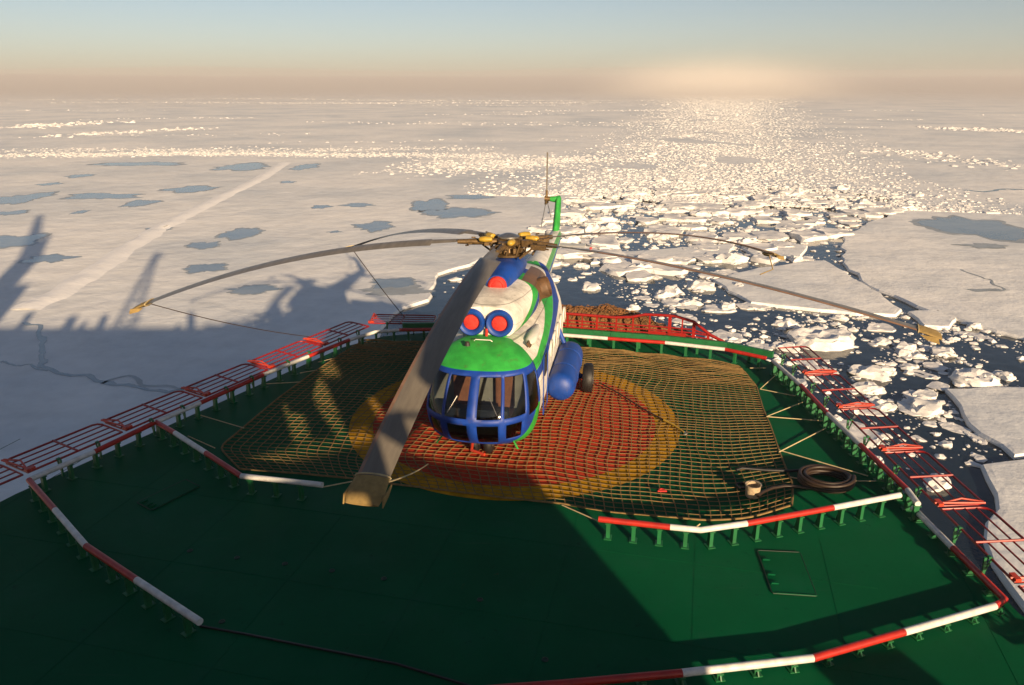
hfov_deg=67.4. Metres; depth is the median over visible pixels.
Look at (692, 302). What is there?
ice chunk
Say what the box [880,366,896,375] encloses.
ice chunk
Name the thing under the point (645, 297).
ice chunk
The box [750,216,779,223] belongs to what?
ice chunk
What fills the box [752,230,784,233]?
ice chunk
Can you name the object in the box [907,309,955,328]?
ice floe
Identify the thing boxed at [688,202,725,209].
ice chunk
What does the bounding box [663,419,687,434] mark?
yellow hook
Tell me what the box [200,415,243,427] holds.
lashing rope
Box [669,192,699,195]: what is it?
ice chunk
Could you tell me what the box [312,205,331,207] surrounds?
melt pond
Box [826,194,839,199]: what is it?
ice chunk
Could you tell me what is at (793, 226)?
ice chunk
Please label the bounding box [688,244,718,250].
ice chunk
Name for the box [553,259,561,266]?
ice chunk
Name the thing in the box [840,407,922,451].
safety frame
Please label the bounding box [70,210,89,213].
melt pond
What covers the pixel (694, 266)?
ice chunk
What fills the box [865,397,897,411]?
ice chunk
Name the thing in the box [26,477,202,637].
pipe barrier
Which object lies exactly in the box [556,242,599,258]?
ice chunk
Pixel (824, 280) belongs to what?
ice floe
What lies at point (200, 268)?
melt pond
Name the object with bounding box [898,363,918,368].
ice chunk
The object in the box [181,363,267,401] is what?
safety frame
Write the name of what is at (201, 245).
melt pond
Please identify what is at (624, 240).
ice chunk
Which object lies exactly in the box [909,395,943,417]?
ice chunk
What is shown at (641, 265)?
ice chunk
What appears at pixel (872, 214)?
ice chunk
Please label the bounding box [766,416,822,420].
lashing rope
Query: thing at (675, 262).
ice chunk
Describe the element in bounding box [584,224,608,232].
ice chunk
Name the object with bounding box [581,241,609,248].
ice chunk
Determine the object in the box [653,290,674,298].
ice chunk
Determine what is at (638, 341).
pipe barrier
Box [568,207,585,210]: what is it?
ice chunk
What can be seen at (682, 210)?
ice chunk
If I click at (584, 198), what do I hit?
ice chunk
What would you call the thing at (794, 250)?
ice floe
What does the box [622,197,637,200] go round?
ice chunk
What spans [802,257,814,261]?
ice chunk
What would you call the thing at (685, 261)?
ice chunk
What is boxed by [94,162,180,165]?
melt pond
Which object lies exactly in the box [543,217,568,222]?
ice chunk
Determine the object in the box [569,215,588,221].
ice chunk
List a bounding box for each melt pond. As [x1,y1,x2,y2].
[0,192,53,203]
[0,210,26,214]
[0,234,46,247]
[22,254,77,262]
[37,182,60,185]
[65,193,139,198]
[66,174,94,177]
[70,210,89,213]
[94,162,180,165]
[120,200,160,206]
[161,186,215,192]
[185,263,224,272]
[187,241,218,248]
[213,163,266,170]
[217,228,261,239]
[228,285,278,293]
[291,164,318,169]
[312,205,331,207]
[341,203,369,206]
[354,221,392,231]
[363,285,429,294]
[372,278,416,288]
[411,199,447,210]
[422,208,494,217]
[449,194,490,198]
[917,216,1023,240]
[955,243,1004,247]
[970,289,1000,291]
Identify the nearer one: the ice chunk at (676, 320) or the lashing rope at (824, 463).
the lashing rope at (824, 463)
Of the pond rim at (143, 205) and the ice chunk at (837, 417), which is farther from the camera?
the pond rim at (143, 205)
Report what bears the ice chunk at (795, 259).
on the sea
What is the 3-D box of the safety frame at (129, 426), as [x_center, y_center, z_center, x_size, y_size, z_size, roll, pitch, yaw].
[-9.341,1.905,20.139,1.049,0.461,2.398,13,22,25]
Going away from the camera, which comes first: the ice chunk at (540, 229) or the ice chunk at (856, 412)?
the ice chunk at (856, 412)
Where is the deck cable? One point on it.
(341, 653)
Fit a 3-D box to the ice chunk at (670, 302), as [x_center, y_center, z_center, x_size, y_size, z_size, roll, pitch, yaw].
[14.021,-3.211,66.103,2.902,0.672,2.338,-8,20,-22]
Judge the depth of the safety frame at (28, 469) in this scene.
17.88 m
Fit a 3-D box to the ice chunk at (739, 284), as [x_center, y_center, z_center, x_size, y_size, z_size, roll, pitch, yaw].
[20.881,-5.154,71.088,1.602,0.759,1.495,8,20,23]
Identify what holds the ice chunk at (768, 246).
on the sea
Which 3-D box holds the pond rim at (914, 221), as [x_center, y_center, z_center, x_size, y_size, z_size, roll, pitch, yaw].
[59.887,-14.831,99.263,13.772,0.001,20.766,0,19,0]
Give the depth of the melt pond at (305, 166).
173.31 m
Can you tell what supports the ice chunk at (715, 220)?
on the sea
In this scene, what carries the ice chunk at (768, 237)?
on the sea
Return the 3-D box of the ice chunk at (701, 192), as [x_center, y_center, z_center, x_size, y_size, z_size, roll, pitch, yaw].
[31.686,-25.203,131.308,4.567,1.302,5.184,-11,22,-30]
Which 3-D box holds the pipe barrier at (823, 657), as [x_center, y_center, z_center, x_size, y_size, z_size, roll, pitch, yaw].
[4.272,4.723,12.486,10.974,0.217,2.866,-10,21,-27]
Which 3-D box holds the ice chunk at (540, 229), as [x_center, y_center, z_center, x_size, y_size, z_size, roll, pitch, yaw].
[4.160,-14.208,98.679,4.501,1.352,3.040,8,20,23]
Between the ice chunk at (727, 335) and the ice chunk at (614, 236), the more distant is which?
the ice chunk at (614, 236)
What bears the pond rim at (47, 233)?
on the pack ice at (96, 328)
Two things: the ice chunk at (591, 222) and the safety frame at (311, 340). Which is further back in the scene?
the ice chunk at (591, 222)
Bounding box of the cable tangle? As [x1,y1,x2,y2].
[736,479,757,488]
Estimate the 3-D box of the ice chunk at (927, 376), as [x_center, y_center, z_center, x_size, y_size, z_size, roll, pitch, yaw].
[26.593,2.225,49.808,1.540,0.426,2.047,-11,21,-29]
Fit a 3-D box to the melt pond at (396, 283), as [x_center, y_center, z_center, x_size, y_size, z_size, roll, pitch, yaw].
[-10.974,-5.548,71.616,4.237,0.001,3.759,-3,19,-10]
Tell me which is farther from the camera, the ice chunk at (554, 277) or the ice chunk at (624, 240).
the ice chunk at (624, 240)
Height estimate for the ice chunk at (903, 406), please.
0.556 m
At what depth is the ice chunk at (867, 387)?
46.84 m
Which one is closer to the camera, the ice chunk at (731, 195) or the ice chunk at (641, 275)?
the ice chunk at (641, 275)
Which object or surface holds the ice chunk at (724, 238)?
on the sea
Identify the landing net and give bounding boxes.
[221,339,793,520]
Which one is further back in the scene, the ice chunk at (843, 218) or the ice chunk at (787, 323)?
the ice chunk at (843, 218)
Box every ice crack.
[1,361,48,370]
[23,322,203,392]
[100,375,189,388]
[961,269,1005,289]
[965,189,1023,191]
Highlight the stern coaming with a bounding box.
[402,322,773,362]
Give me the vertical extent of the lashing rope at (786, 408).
0.063 m
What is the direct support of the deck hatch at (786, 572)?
on the helideck
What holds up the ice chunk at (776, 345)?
on the sea
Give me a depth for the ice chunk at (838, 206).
114.63 m
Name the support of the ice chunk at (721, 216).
on the sea
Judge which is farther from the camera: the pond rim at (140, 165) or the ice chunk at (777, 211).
the pond rim at (140, 165)
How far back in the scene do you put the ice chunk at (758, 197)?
124.21 m
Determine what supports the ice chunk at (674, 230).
on the sea
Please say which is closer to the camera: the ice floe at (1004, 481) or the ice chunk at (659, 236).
the ice floe at (1004, 481)
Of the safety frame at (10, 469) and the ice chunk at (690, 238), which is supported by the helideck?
the safety frame at (10, 469)
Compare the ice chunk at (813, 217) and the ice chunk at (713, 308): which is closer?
the ice chunk at (713, 308)
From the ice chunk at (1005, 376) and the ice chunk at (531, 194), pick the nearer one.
the ice chunk at (1005, 376)
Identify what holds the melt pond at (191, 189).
on the pond rim at (191, 192)
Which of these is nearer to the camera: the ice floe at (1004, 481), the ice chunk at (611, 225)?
the ice floe at (1004, 481)
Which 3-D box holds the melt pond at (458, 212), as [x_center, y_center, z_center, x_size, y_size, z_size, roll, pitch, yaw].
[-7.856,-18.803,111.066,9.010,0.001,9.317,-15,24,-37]
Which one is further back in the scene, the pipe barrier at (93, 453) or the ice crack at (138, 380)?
the ice crack at (138, 380)
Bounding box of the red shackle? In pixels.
[657,488,666,491]
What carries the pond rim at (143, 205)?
on the pack ice at (96, 328)
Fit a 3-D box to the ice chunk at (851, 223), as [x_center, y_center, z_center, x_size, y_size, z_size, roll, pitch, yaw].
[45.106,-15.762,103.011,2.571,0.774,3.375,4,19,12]
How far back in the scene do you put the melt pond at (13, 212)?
111.05 m
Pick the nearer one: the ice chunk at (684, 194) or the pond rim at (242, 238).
the pond rim at (242, 238)
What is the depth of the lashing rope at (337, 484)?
17.16 m
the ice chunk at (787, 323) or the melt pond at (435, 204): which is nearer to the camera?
the ice chunk at (787, 323)
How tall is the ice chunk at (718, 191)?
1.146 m
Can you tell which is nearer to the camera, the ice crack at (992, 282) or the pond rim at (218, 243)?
the ice crack at (992, 282)
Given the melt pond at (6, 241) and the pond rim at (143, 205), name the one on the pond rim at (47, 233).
the melt pond at (6, 241)
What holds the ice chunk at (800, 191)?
on the sea
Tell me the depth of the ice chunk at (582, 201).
121.82 m
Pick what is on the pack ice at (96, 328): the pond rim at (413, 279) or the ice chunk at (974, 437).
the pond rim at (413, 279)
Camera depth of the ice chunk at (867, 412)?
43.91 m
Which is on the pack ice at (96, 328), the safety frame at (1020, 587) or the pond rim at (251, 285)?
the pond rim at (251, 285)
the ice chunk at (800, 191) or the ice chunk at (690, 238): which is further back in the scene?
the ice chunk at (800, 191)
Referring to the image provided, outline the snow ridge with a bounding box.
[9,162,289,309]
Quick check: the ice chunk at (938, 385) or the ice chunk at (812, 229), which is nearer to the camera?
the ice chunk at (938, 385)
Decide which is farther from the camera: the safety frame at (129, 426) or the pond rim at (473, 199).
the pond rim at (473, 199)
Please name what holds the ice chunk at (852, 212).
on the sea
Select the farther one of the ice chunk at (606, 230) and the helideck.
the ice chunk at (606, 230)
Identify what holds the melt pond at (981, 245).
on the pond rim at (987, 243)
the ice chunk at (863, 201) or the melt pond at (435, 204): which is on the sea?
the ice chunk at (863, 201)
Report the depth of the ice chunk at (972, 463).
37.94 m
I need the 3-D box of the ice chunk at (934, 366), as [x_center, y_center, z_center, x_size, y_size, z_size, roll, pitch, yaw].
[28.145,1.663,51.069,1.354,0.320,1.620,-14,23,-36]
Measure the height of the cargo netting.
1.206 m
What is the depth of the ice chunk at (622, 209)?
113.44 m
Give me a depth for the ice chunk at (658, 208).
113.31 m
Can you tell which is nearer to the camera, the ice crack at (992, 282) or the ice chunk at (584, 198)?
the ice crack at (992, 282)
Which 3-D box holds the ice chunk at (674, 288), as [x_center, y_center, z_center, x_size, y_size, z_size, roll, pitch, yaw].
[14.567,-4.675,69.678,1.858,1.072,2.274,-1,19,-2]
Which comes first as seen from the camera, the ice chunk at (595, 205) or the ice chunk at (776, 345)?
the ice chunk at (776, 345)
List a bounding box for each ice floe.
[591,243,734,263]
[713,260,901,316]
[742,240,807,258]
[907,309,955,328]
[945,387,1023,459]
[980,459,1023,611]
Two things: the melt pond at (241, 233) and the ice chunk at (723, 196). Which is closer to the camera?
the melt pond at (241, 233)
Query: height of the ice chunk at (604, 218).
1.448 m
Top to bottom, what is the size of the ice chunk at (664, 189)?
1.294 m
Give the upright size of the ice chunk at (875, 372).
1.083 m
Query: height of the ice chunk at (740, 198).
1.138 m
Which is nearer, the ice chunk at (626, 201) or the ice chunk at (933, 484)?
the ice chunk at (933, 484)
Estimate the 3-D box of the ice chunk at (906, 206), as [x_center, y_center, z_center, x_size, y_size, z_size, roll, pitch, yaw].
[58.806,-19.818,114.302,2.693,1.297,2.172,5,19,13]
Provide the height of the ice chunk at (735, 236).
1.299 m
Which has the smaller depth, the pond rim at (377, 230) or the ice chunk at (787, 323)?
the ice chunk at (787, 323)
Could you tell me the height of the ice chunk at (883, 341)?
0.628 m
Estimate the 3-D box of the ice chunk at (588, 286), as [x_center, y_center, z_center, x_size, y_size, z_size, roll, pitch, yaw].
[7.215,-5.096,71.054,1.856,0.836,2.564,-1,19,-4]
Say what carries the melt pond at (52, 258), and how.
on the pond rim at (21, 261)
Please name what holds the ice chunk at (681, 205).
on the sea
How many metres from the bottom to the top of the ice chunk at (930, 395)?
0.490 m
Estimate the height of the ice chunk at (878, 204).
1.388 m
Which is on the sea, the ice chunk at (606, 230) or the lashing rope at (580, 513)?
the ice chunk at (606, 230)
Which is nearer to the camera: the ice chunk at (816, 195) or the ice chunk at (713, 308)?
the ice chunk at (713, 308)
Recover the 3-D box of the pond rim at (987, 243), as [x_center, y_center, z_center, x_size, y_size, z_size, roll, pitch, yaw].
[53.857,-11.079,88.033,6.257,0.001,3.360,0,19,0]
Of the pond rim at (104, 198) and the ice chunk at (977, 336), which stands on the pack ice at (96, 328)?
the pond rim at (104, 198)
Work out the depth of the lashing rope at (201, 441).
19.26 m
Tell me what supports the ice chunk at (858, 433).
on the sea
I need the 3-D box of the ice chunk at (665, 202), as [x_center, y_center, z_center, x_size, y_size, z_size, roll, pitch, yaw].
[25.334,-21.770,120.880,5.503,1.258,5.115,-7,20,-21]
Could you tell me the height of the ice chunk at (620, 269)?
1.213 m
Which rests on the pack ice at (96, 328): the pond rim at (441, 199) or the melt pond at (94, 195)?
the pond rim at (441, 199)
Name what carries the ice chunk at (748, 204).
on the sea
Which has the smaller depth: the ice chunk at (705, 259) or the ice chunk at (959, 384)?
the ice chunk at (959, 384)
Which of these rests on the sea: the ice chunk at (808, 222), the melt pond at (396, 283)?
the ice chunk at (808, 222)
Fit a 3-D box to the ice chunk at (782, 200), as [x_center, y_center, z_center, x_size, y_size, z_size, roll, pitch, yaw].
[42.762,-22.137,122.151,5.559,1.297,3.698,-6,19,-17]
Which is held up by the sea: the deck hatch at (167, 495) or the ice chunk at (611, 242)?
the ice chunk at (611, 242)
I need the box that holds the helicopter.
[129,152,941,507]
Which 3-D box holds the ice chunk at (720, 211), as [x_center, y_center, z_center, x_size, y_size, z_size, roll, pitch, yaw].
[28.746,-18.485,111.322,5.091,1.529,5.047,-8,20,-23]
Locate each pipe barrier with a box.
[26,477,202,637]
[30,328,398,492]
[155,420,323,500]
[399,328,766,369]
[494,506,1008,684]
[598,492,901,549]
[770,359,921,521]
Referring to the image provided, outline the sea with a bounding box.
[380,188,1023,616]
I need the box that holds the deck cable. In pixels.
[199,625,469,684]
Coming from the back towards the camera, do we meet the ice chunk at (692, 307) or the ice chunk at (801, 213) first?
the ice chunk at (801, 213)
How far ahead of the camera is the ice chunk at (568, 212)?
109.80 m
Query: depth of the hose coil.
17.11 m
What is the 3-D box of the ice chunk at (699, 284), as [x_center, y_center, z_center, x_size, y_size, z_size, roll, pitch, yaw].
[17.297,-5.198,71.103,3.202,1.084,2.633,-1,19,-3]
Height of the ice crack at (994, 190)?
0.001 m
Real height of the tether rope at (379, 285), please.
2.069 m
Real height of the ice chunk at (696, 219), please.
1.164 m
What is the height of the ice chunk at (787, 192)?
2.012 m
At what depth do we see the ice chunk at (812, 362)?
51.44 m
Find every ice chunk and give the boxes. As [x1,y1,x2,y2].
[526,193,540,196]
[528,225,560,232]
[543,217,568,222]
[545,226,583,233]
[549,209,585,216]
[551,273,559,281]
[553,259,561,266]
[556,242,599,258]
[560,236,579,242]
[561,231,582,236]
[566,198,578,202]
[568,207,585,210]
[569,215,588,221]
[572,263,589,267]
[575,254,589,257]
[576,196,594,200]
[576,197,609,202]
[577,238,592,243]
[581,202,618,209]
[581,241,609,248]
[581,281,600,290]
[582,249,625,259]
[583,218,603,222]
[584,221,594,224]
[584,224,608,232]
[591,215,617,221]
[591,236,619,248]
[599,257,621,263]
[599,262,644,276]
[600,235,616,237]
[601,229,617,234]
[604,222,620,229]
[612,207,626,211]
[614,200,635,203]
[616,203,635,207]
[618,237,632,242]
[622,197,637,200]
[623,190,647,194]
[626,270,655,281]
[626,304,640,309]
[627,263,651,267]
[630,254,672,264]
[635,216,658,224]
[635,295,651,299]
[639,210,655,212]
[642,227,683,236]
[643,303,659,306]
[644,263,687,275]
[647,234,668,239]
[648,206,666,211]
[648,225,681,229]
[650,187,677,191]
[653,192,667,195]
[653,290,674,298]
[658,213,686,221]
[659,198,693,205]
[661,298,687,305]
[662,284,683,294]
[663,256,681,263]
[666,202,693,209]
[667,207,689,212]
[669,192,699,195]
[670,189,699,192]
[670,256,694,264]
[672,317,699,324]
[676,305,697,310]
[678,224,706,229]
[678,313,692,316]
[681,299,703,305]
[682,265,700,268]
[684,216,712,221]
[684,232,717,242]
[686,190,710,194]
[686,280,715,290]
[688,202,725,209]
[688,210,711,216]
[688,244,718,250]
[690,208,730,215]
[692,241,715,244]
[695,252,722,263]
[697,272,724,278]
[701,189,720,192]
[702,304,736,312]
[704,217,733,223]
[711,329,741,339]
[713,331,747,342]
[715,269,737,275]
[716,215,728,218]
[716,252,748,264]
[717,195,728,198]
[717,237,730,242]
[720,302,735,309]
[721,193,745,197]
[722,232,757,240]
[727,207,762,215]
[729,201,763,208]
[730,188,751,190]
[732,196,747,199]
[733,282,743,286]
[736,191,752,196]
[736,301,770,309]
[736,303,767,310]
[737,227,758,233]
[737,237,758,243]
[741,243,777,251]
[748,342,772,349]
[749,232,788,241]
[750,194,779,200]
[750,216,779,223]
[751,253,779,264]
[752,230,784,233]
[764,198,795,202]
[764,209,780,213]
[771,241,793,246]
[771,318,800,327]
[771,341,799,352]
[775,190,798,195]
[775,222,803,228]
[775,227,805,233]
[778,220,794,223]
[781,224,812,230]
[782,215,800,220]
[784,209,811,216]
[787,326,855,351]
[789,230,827,241]
[789,255,802,262]
[793,188,806,195]
[794,220,818,225]
[795,360,820,369]
[796,200,831,203]
[799,379,807,386]
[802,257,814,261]
[804,215,823,219]
[804,228,818,232]
[805,193,825,198]
[808,219,825,223]
[816,227,853,238]
[825,212,846,216]
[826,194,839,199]
[829,216,861,222]
[829,314,848,321]
[834,204,847,209]
[834,414,843,420]
[838,194,859,198]
[838,221,859,226]
[839,419,865,429]
[840,209,865,215]
[843,406,858,414]
[847,365,891,381]
[849,381,886,393]
[849,427,884,446]
[854,198,875,204]
[855,202,885,206]
[856,401,887,415]
[857,211,883,217]
[860,207,903,215]
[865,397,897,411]
[866,323,895,331]
[871,337,891,345]
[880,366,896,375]
[894,342,916,351]
[897,348,912,356]
[897,401,920,415]
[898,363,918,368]
[901,205,914,208]
[902,389,927,399]
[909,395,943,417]
[910,352,926,358]
[911,369,940,378]
[912,389,937,399]
[922,362,948,370]
[923,473,951,491]
[926,381,949,390]
[930,346,957,357]
[939,422,970,433]
[950,368,1000,387]
[952,382,965,387]
[964,368,986,377]
[964,431,987,444]
[964,460,980,467]
[966,322,981,329]
[968,332,992,339]
[991,370,1016,381]
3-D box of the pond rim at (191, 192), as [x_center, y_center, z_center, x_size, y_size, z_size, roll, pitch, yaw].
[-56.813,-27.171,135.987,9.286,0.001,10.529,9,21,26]
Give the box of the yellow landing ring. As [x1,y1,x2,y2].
[349,368,679,500]
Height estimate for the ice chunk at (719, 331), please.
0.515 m
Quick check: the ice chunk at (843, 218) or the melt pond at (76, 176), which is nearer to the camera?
the ice chunk at (843, 218)
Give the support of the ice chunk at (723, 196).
on the sea
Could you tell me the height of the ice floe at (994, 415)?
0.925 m
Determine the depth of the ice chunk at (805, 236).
92.99 m
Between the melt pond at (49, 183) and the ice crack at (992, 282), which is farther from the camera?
the melt pond at (49, 183)
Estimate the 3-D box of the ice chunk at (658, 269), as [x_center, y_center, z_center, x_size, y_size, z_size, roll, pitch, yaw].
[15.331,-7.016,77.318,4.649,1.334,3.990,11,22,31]
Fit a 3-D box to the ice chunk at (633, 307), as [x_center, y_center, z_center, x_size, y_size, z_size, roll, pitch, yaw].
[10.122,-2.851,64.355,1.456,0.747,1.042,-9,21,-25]
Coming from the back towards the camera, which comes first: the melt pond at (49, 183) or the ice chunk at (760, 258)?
the melt pond at (49, 183)
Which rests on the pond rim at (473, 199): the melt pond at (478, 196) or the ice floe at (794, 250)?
the melt pond at (478, 196)
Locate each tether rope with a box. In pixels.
[152,304,308,336]
[354,252,404,317]
[389,464,427,481]
[760,255,772,274]
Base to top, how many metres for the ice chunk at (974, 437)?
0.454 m
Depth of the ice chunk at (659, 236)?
93.57 m
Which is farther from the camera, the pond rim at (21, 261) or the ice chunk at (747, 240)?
the ice chunk at (747, 240)
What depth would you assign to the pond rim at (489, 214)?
110.23 m
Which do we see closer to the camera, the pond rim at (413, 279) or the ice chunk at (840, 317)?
the ice chunk at (840, 317)
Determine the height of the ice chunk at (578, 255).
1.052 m
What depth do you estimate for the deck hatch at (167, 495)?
16.87 m
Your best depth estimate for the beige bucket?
16.68 m
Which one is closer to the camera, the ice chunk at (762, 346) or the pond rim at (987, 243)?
the ice chunk at (762, 346)
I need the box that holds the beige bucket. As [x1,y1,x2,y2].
[745,480,761,498]
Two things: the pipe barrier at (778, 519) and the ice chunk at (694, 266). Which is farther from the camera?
the ice chunk at (694, 266)
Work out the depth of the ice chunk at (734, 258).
80.91 m
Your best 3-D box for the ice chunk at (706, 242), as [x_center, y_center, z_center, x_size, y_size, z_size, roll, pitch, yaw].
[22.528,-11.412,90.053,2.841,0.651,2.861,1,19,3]
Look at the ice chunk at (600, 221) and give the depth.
104.68 m
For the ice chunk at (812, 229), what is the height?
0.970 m
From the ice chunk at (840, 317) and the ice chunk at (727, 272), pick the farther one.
the ice chunk at (727, 272)
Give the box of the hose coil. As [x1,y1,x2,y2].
[735,464,855,497]
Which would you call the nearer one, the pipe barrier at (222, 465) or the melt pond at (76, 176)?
the pipe barrier at (222, 465)
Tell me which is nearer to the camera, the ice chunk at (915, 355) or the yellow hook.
the yellow hook
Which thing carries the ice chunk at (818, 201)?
on the sea
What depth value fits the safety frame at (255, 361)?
24.04 m
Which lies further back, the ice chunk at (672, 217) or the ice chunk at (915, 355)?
the ice chunk at (672, 217)
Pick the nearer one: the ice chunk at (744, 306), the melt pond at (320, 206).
the ice chunk at (744, 306)
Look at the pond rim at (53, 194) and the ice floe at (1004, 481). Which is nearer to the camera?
the ice floe at (1004, 481)
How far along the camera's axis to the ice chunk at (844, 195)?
127.23 m
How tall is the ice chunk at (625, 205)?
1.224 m
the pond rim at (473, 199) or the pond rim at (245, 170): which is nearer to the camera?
the pond rim at (473, 199)
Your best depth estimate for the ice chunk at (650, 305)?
65.31 m
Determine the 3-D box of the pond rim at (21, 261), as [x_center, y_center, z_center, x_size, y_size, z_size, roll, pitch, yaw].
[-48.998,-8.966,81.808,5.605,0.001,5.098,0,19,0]
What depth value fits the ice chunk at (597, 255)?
82.94 m
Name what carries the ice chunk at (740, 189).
on the sea
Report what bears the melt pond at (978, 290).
on the pond rim
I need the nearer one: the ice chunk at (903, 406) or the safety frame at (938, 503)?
the safety frame at (938, 503)
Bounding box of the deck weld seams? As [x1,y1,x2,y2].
[0,436,1018,684]
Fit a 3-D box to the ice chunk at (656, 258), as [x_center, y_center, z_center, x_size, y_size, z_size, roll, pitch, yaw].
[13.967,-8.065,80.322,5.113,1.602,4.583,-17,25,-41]
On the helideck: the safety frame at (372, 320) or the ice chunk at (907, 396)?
the safety frame at (372, 320)
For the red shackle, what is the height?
0.038 m
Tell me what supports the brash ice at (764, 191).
on the sea
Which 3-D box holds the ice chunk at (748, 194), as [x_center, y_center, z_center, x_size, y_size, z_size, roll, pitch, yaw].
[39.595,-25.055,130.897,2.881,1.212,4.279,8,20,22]
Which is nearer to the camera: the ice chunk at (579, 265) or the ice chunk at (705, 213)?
the ice chunk at (579, 265)
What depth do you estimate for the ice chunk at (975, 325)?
59.02 m
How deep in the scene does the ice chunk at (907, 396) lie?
46.30 m
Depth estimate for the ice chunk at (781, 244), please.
88.78 m
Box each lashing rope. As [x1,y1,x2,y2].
[188,436,214,447]
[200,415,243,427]
[323,481,351,487]
[562,505,597,521]
[760,389,794,395]
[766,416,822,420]
[768,402,802,415]
[779,428,825,451]
[779,450,867,475]
[856,480,875,481]
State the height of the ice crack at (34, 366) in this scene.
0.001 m
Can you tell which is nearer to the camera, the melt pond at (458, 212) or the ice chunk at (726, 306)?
the ice chunk at (726, 306)
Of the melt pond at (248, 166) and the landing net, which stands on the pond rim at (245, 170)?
the melt pond at (248, 166)
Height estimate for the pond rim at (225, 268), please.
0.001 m
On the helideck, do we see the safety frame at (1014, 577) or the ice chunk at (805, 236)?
the safety frame at (1014, 577)
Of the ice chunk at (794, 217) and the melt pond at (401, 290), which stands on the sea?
the ice chunk at (794, 217)
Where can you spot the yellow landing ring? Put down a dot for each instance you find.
(384, 399)
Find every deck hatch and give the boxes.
[137,479,199,510]
[757,550,816,596]
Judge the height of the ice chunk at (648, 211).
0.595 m
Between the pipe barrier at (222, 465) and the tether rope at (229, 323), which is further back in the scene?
the tether rope at (229, 323)
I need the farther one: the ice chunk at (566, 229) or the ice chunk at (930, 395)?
the ice chunk at (566, 229)
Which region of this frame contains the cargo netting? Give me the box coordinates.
[562,303,691,339]
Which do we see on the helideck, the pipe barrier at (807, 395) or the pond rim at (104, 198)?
the pipe barrier at (807, 395)
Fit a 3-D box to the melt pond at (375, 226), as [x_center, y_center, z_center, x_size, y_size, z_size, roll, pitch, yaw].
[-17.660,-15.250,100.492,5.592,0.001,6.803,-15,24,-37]
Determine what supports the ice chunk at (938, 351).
on the sea
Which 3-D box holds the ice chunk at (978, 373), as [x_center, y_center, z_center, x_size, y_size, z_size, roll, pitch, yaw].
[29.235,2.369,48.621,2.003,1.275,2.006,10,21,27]
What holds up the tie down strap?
attached to the yellow hook
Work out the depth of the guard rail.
26.22 m
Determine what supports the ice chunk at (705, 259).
on the sea
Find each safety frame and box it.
[0,464,22,484]
[1,423,122,475]
[101,390,202,434]
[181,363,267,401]
[247,341,322,373]
[303,321,369,350]
[368,313,436,334]
[778,346,836,375]
[805,373,874,408]
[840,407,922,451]
[883,450,985,507]
[940,506,1023,583]
[1017,585,1023,592]
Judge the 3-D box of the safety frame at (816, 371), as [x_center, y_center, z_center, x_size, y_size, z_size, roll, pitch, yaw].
[9.103,0.690,23.942,1.079,0.461,2.458,-3,19,1]
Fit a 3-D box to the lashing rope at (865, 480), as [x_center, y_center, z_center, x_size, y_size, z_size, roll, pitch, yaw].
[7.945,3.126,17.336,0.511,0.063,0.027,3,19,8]
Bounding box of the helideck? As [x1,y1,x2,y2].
[0,332,1023,684]
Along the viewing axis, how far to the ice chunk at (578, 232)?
95.36 m
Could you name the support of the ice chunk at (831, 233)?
on the sea
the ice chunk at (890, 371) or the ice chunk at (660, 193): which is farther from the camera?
the ice chunk at (660, 193)
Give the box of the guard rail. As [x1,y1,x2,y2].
[563,312,724,340]
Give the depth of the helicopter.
18.52 m
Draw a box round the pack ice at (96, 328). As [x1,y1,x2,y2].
[0,86,1023,501]
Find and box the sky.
[0,0,1023,85]
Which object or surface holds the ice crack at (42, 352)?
on the pack ice at (96, 328)
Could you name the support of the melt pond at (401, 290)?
on the pond rim at (395, 294)
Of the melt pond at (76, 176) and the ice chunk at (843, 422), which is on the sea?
the ice chunk at (843, 422)
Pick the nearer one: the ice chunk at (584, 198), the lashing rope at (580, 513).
the lashing rope at (580, 513)
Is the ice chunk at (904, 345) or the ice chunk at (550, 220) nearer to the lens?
the ice chunk at (904, 345)
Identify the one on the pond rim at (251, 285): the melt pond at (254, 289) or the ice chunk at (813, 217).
the melt pond at (254, 289)
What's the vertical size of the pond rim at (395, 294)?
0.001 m
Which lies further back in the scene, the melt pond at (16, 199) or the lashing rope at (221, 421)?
the melt pond at (16, 199)
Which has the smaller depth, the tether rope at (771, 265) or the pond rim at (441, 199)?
the tether rope at (771, 265)
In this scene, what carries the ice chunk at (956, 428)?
on the sea
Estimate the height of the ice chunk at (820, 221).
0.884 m
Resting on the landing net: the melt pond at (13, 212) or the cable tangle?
the cable tangle
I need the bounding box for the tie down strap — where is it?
[600,382,662,419]
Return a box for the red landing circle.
[373,379,655,485]
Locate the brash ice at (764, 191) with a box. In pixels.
[0,95,1023,473]
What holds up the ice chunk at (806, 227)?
on the sea
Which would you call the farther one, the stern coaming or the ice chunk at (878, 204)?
the ice chunk at (878, 204)
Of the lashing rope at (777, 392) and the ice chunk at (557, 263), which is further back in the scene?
the ice chunk at (557, 263)
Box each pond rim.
[0,191,59,204]
[0,232,52,248]
[18,253,81,263]
[58,193,143,199]
[87,161,187,165]
[119,200,163,206]
[157,185,218,192]
[182,263,228,273]
[184,241,220,249]
[210,162,270,170]
[214,227,265,240]
[224,284,282,294]
[351,221,395,232]
[357,285,433,295]
[369,277,420,287]
[409,198,449,211]
[417,207,501,218]
[445,194,494,199]
[909,215,1023,242]
[952,243,1007,248]
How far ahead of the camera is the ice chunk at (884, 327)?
59.03 m

